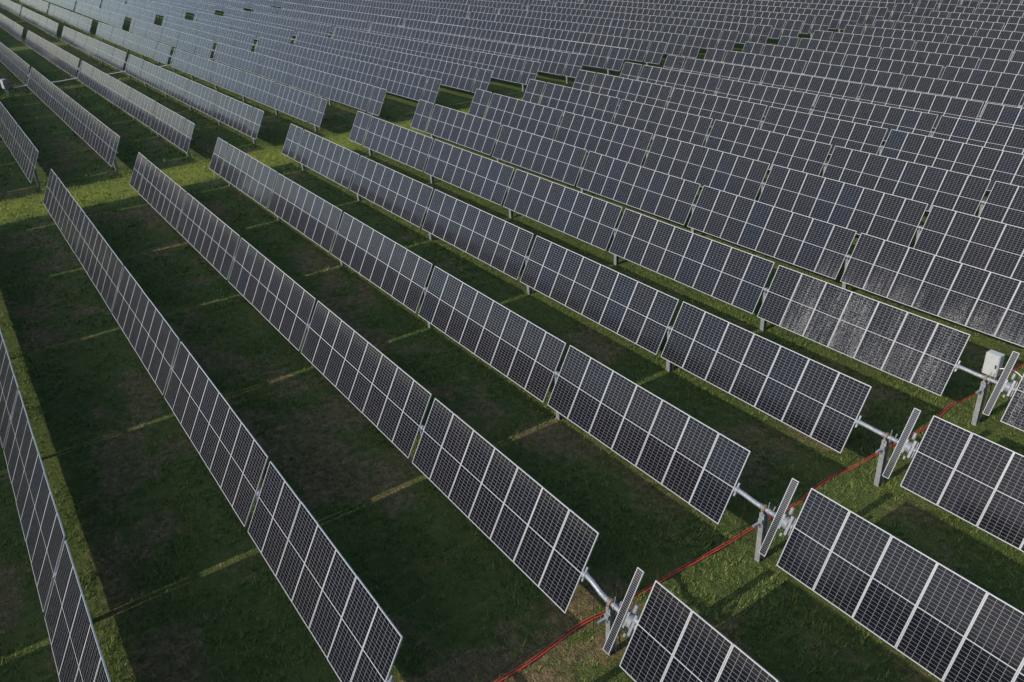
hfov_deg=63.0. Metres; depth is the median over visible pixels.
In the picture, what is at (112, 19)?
solar tracker
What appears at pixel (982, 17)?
solar tracker
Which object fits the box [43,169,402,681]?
solar tracker
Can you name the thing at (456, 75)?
solar tracker
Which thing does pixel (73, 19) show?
solar tracker
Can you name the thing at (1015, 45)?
solar tracker
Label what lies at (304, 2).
solar tracker
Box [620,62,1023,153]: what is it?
solar tracker
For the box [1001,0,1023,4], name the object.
solar tracker
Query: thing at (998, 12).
solar tracker
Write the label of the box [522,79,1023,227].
solar tracker
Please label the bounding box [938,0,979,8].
solar tracker
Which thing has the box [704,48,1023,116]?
solar tracker
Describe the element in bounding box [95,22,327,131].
solar tracker
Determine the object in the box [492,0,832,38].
solar tracker
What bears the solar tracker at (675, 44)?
on the ground at (208, 572)
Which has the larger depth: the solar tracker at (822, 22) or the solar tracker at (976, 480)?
the solar tracker at (822, 22)
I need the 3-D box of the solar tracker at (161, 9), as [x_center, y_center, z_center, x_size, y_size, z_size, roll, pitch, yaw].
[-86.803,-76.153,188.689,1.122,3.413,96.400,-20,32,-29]
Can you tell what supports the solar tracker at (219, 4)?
on the ground at (208, 572)
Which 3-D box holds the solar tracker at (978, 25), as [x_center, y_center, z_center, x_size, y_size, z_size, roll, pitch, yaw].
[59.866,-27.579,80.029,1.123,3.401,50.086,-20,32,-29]
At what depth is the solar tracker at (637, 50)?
104.18 m
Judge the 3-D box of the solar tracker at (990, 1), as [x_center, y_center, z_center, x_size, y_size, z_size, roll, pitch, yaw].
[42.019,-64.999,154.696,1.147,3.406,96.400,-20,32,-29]
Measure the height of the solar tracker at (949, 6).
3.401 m
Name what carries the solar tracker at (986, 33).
on the ground at (208, 572)
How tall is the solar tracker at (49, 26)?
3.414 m
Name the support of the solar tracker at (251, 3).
on the ground at (208, 572)
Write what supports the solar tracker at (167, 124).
on the ground at (208, 572)
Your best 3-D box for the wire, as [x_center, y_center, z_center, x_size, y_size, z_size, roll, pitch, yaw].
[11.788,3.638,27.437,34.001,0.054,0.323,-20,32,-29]
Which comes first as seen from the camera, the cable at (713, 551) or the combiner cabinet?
the cable at (713, 551)
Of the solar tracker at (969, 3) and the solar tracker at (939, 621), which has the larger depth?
the solar tracker at (969, 3)
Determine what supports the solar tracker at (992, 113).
on the ground at (208, 572)
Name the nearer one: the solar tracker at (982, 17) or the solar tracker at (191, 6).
the solar tracker at (982, 17)
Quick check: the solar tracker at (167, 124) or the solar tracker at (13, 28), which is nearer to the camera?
the solar tracker at (167, 124)
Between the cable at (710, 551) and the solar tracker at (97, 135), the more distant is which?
the solar tracker at (97, 135)
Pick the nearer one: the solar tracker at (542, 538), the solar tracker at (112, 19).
the solar tracker at (542, 538)
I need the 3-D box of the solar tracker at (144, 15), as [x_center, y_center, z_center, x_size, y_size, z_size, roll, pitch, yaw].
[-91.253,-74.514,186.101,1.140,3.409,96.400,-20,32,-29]
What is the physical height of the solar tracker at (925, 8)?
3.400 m
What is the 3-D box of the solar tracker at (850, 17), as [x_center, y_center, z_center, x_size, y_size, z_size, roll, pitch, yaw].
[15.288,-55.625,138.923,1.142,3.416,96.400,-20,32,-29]
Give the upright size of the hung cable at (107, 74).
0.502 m
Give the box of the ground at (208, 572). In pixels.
[0,0,1023,681]
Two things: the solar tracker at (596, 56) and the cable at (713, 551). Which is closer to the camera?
the cable at (713, 551)
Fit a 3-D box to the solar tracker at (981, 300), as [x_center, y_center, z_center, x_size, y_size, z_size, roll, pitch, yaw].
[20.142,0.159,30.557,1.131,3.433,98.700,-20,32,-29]
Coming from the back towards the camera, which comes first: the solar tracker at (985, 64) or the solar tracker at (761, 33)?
the solar tracker at (761, 33)
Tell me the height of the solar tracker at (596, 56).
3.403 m
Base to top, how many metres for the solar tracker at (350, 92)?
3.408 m
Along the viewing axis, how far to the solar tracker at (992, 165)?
54.85 m
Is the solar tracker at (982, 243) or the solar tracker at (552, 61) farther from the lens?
the solar tracker at (552, 61)
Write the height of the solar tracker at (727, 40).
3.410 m
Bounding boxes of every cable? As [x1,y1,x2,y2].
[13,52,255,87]
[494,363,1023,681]
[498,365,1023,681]
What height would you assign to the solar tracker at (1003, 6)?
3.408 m
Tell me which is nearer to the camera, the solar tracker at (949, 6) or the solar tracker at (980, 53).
the solar tracker at (980, 53)
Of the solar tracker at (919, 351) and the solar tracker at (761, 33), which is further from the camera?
the solar tracker at (761, 33)
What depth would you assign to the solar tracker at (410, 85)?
92.40 m
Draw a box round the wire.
[487,359,1022,681]
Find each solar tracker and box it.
[0,0,58,40]
[0,13,24,44]
[0,42,119,170]
[0,102,40,185]
[0,330,110,681]
[19,0,91,36]
[25,30,194,156]
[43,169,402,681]
[46,0,124,29]
[61,26,263,143]
[75,0,155,23]
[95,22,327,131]
[112,0,186,18]
[129,18,386,116]
[130,152,778,681]
[135,0,215,15]
[161,14,441,102]
[184,0,244,11]
[193,11,492,92]
[209,137,1023,681]
[210,0,272,11]
[223,8,540,90]
[253,5,585,83]
[267,0,298,9]
[281,2,627,74]
[282,124,1023,551]
[298,0,323,4]
[309,0,666,65]
[334,0,703,62]
[349,111,1023,430]
[361,0,738,50]
[388,0,771,45]
[411,99,1023,346]
[466,0,803,38]
[468,89,1023,281]
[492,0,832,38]
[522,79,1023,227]
[549,0,860,32]
[573,70,1023,190]
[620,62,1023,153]
[637,0,887,28]
[663,55,1023,128]
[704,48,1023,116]
[705,0,912,20]
[742,42,1023,105]
[778,0,937,16]
[778,36,1023,78]
[811,30,1023,68]
[843,25,1023,60]
[857,0,958,12]
[873,20,1023,42]
[902,15,1023,35]
[929,11,1023,30]
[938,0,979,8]
[954,6,1023,16]
[960,0,998,4]
[978,2,1023,10]
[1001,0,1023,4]
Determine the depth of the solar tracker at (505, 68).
96.93 m
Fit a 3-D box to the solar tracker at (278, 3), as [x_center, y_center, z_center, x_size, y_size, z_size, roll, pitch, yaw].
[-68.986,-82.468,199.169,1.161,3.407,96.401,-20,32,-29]
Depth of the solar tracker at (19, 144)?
64.61 m
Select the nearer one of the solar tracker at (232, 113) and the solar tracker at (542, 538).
the solar tracker at (542, 538)
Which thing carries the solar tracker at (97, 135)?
on the ground at (208, 572)
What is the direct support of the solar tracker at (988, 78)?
on the ground at (208, 572)
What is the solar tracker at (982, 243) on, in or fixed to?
on the ground at (208, 572)
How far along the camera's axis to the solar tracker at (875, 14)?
111.47 m
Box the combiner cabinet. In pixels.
[0,79,9,95]
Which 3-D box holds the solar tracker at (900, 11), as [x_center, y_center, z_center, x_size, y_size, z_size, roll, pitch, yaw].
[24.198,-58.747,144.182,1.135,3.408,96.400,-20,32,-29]
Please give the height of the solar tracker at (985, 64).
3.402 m
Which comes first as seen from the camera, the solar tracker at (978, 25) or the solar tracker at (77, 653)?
the solar tracker at (77, 653)
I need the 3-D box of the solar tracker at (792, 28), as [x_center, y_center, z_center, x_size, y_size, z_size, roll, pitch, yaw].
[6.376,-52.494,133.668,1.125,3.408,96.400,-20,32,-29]

